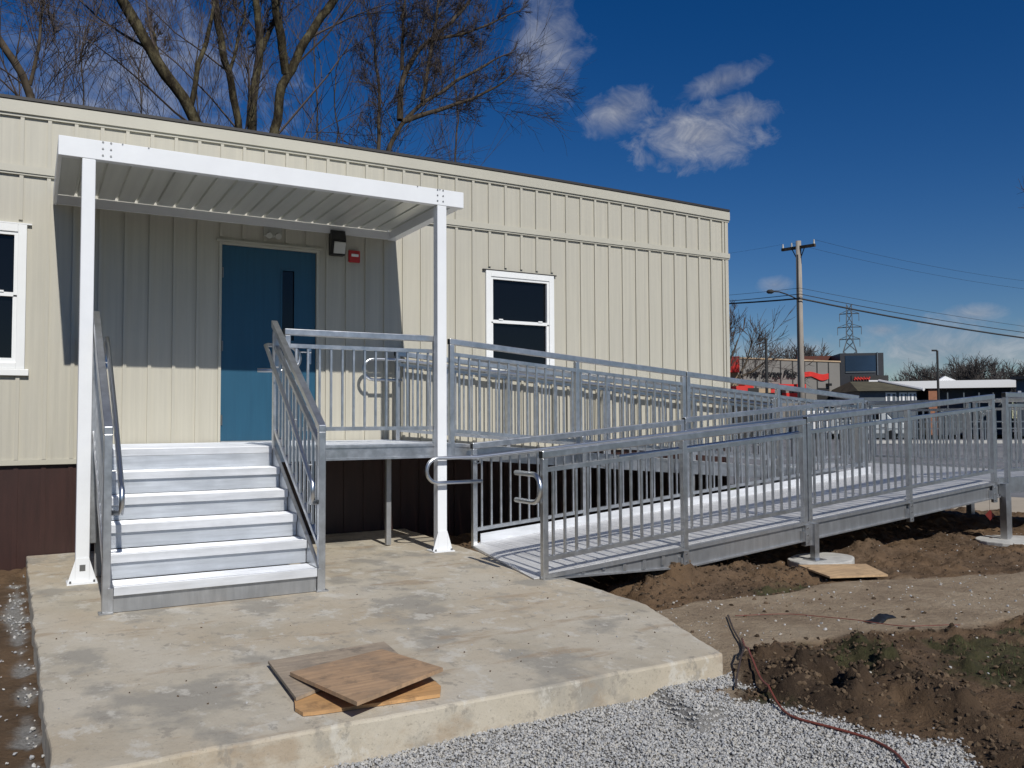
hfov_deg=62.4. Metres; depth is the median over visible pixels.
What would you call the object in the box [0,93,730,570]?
modular building
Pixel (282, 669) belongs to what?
plywood sheet
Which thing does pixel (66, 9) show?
bare tree
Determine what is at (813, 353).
distant tree
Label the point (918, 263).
power line
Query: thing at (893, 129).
sky
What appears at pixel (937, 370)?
parking lamp
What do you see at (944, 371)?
distant tree
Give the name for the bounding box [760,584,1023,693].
grass
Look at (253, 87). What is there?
bare tree
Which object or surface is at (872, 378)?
roadside sign
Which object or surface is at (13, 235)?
window
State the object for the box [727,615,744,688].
black wire
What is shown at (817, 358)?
maroon roof block
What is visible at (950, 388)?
white roof store
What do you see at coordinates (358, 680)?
plywood sheet
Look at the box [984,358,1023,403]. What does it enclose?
distant tree
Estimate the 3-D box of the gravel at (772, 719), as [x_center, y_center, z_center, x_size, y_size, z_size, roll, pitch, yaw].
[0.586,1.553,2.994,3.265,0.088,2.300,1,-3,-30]
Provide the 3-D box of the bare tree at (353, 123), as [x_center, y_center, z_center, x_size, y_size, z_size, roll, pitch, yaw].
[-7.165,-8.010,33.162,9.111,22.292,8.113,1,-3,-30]
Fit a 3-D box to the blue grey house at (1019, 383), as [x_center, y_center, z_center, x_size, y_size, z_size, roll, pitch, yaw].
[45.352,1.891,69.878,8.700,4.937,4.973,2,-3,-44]
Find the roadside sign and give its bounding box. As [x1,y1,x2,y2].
[851,375,888,381]
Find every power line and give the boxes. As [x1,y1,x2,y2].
[729,298,1023,338]
[732,294,1023,332]
[734,288,1019,325]
[793,243,1021,288]
[821,241,1022,280]
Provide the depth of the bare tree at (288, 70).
26.76 m
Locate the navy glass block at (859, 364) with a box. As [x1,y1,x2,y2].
[830,352,883,385]
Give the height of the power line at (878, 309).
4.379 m
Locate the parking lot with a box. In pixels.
[730,439,1023,497]
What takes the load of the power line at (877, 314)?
attached to the utility pole
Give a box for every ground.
[0,507,1023,767]
[252,418,1023,489]
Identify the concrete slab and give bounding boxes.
[26,529,722,767]
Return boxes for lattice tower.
[837,304,861,352]
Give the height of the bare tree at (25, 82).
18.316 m
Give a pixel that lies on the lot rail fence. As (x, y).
(985, 421)
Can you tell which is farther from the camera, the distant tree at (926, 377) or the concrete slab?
the distant tree at (926, 377)
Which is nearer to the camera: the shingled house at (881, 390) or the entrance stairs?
the entrance stairs
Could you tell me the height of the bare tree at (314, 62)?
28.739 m
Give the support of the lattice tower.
on the ground
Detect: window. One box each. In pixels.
[0,221,31,375]
[482,268,556,376]
[885,392,895,400]
[899,392,906,400]
[908,392,915,399]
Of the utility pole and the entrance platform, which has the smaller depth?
the entrance platform
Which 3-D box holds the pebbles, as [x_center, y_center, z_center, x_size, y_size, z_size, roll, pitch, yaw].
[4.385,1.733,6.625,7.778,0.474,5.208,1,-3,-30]
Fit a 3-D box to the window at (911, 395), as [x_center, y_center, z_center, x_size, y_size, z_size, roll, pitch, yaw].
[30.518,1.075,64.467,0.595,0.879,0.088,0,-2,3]
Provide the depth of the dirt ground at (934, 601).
5.63 m
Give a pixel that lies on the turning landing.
(1010, 478)
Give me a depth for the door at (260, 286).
9.32 m
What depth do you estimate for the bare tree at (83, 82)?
29.37 m
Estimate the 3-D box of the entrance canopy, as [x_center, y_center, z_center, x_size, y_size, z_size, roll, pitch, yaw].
[-2.492,-0.141,8.359,3.613,3.584,1.890,1,-3,-30]
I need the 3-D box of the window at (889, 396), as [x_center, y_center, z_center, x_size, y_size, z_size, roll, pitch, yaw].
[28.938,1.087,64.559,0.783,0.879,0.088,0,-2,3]
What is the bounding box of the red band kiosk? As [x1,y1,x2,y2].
[730,386,774,439]
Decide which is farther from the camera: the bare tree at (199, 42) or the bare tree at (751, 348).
the bare tree at (751, 348)
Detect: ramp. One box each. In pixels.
[362,338,858,509]
[425,394,1000,580]
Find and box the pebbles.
[658,539,1023,729]
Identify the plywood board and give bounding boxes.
[798,564,887,577]
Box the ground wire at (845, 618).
[735,614,948,626]
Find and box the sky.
[0,0,1023,417]
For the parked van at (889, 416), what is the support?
on the ground
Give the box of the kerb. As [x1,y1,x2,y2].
[868,440,1023,443]
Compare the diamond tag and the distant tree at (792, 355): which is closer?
the diamond tag
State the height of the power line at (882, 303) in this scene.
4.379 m
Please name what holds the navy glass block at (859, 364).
on the ground at (961, 437)
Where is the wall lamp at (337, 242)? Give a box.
[329,230,345,256]
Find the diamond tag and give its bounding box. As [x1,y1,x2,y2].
[985,500,994,519]
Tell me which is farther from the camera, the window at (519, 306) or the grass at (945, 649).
the window at (519, 306)
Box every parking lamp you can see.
[760,337,767,402]
[931,350,939,436]
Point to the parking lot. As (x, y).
(999, 464)
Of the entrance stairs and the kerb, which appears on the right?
the kerb
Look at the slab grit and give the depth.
5.02 m
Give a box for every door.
[220,245,315,440]
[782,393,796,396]
[818,388,828,399]
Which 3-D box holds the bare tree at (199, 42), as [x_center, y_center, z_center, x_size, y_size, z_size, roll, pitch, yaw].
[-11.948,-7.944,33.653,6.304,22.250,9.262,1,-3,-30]
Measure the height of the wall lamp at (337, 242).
0.280 m
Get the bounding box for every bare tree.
[0,0,147,101]
[0,0,170,111]
[0,0,247,121]
[1,0,295,130]
[2,0,178,116]
[29,0,210,114]
[124,0,279,131]
[176,0,385,141]
[222,0,456,155]
[240,0,471,440]
[308,0,588,163]
[331,0,589,164]
[729,299,818,387]
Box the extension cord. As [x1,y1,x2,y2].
[741,638,909,767]
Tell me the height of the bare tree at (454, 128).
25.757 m
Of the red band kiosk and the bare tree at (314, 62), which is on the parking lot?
the red band kiosk
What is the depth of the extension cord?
3.94 m
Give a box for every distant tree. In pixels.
[755,339,817,358]
[793,338,831,355]
[890,366,932,380]
[902,358,969,380]
[928,364,970,379]
[933,354,993,380]
[945,356,1015,390]
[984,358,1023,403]
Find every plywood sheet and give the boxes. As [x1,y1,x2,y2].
[268,641,397,700]
[290,649,442,705]
[294,677,440,715]
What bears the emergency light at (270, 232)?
attached to the modular building
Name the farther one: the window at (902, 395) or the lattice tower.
the lattice tower
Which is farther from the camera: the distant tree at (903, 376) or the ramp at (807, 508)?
the distant tree at (903, 376)
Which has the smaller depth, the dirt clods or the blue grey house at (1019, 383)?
the dirt clods
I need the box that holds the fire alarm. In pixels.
[348,250,359,262]
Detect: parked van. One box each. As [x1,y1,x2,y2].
[807,411,831,436]
[831,411,903,438]
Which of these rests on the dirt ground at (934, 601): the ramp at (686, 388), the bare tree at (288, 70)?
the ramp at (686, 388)
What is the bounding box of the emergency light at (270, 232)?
[263,226,281,238]
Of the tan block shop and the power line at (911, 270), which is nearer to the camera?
the power line at (911, 270)
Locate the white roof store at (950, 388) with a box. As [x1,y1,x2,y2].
[890,376,1015,434]
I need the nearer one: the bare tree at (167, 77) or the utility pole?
the bare tree at (167, 77)
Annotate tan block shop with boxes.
[730,356,739,385]
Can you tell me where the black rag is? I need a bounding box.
[864,613,895,623]
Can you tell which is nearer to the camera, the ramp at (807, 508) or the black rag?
the black rag
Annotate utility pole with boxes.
[766,239,815,415]
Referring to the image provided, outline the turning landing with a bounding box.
[770,392,1023,538]
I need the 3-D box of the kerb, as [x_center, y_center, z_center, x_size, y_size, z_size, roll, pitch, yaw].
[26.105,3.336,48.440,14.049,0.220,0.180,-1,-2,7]
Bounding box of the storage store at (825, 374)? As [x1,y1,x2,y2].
[738,357,840,435]
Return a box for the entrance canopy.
[53,135,463,585]
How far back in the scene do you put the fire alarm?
9.85 m
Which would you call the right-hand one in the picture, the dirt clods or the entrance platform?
the dirt clods
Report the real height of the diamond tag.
0.447 m
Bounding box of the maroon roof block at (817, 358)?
[793,356,830,360]
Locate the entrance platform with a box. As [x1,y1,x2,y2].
[89,328,450,575]
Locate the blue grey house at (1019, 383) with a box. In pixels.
[1010,376,1023,435]
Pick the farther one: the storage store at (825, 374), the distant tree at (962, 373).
the distant tree at (962, 373)
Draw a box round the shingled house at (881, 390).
[831,379,924,437]
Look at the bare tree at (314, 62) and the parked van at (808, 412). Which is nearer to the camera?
the bare tree at (314, 62)
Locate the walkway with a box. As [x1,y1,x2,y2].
[955,497,1023,511]
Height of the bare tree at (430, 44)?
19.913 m
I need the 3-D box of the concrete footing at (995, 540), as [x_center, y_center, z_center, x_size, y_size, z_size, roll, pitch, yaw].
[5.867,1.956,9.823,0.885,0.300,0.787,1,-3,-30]
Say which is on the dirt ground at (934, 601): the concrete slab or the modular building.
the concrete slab
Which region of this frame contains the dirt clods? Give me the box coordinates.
[590,520,1023,767]
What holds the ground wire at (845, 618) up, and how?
on the dirt ground at (934, 601)
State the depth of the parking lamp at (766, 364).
55.58 m
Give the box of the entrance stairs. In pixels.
[90,311,328,615]
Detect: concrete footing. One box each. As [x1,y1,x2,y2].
[787,552,854,567]
[975,535,1023,546]
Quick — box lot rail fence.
[837,420,1023,439]
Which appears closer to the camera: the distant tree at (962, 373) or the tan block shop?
the tan block shop
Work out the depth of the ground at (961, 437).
65.19 m
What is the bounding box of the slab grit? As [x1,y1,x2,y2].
[56,577,690,708]
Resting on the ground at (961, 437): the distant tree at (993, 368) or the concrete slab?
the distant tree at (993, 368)
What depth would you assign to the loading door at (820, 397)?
70.84 m
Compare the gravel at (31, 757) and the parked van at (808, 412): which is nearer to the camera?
the gravel at (31, 757)
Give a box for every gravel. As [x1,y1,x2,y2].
[0,576,44,767]
[324,672,982,767]
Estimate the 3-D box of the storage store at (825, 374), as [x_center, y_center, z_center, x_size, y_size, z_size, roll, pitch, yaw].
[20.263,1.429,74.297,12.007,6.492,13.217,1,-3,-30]
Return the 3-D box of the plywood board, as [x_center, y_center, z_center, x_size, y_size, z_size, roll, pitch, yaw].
[3.033,1.694,7.664,0.655,0.016,0.607,0,-2,-3]
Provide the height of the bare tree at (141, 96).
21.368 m
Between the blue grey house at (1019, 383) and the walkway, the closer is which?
the walkway
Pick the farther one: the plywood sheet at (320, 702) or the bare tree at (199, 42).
the bare tree at (199, 42)
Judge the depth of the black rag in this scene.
5.88 m
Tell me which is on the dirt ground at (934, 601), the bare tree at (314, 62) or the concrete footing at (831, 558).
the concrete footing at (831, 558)

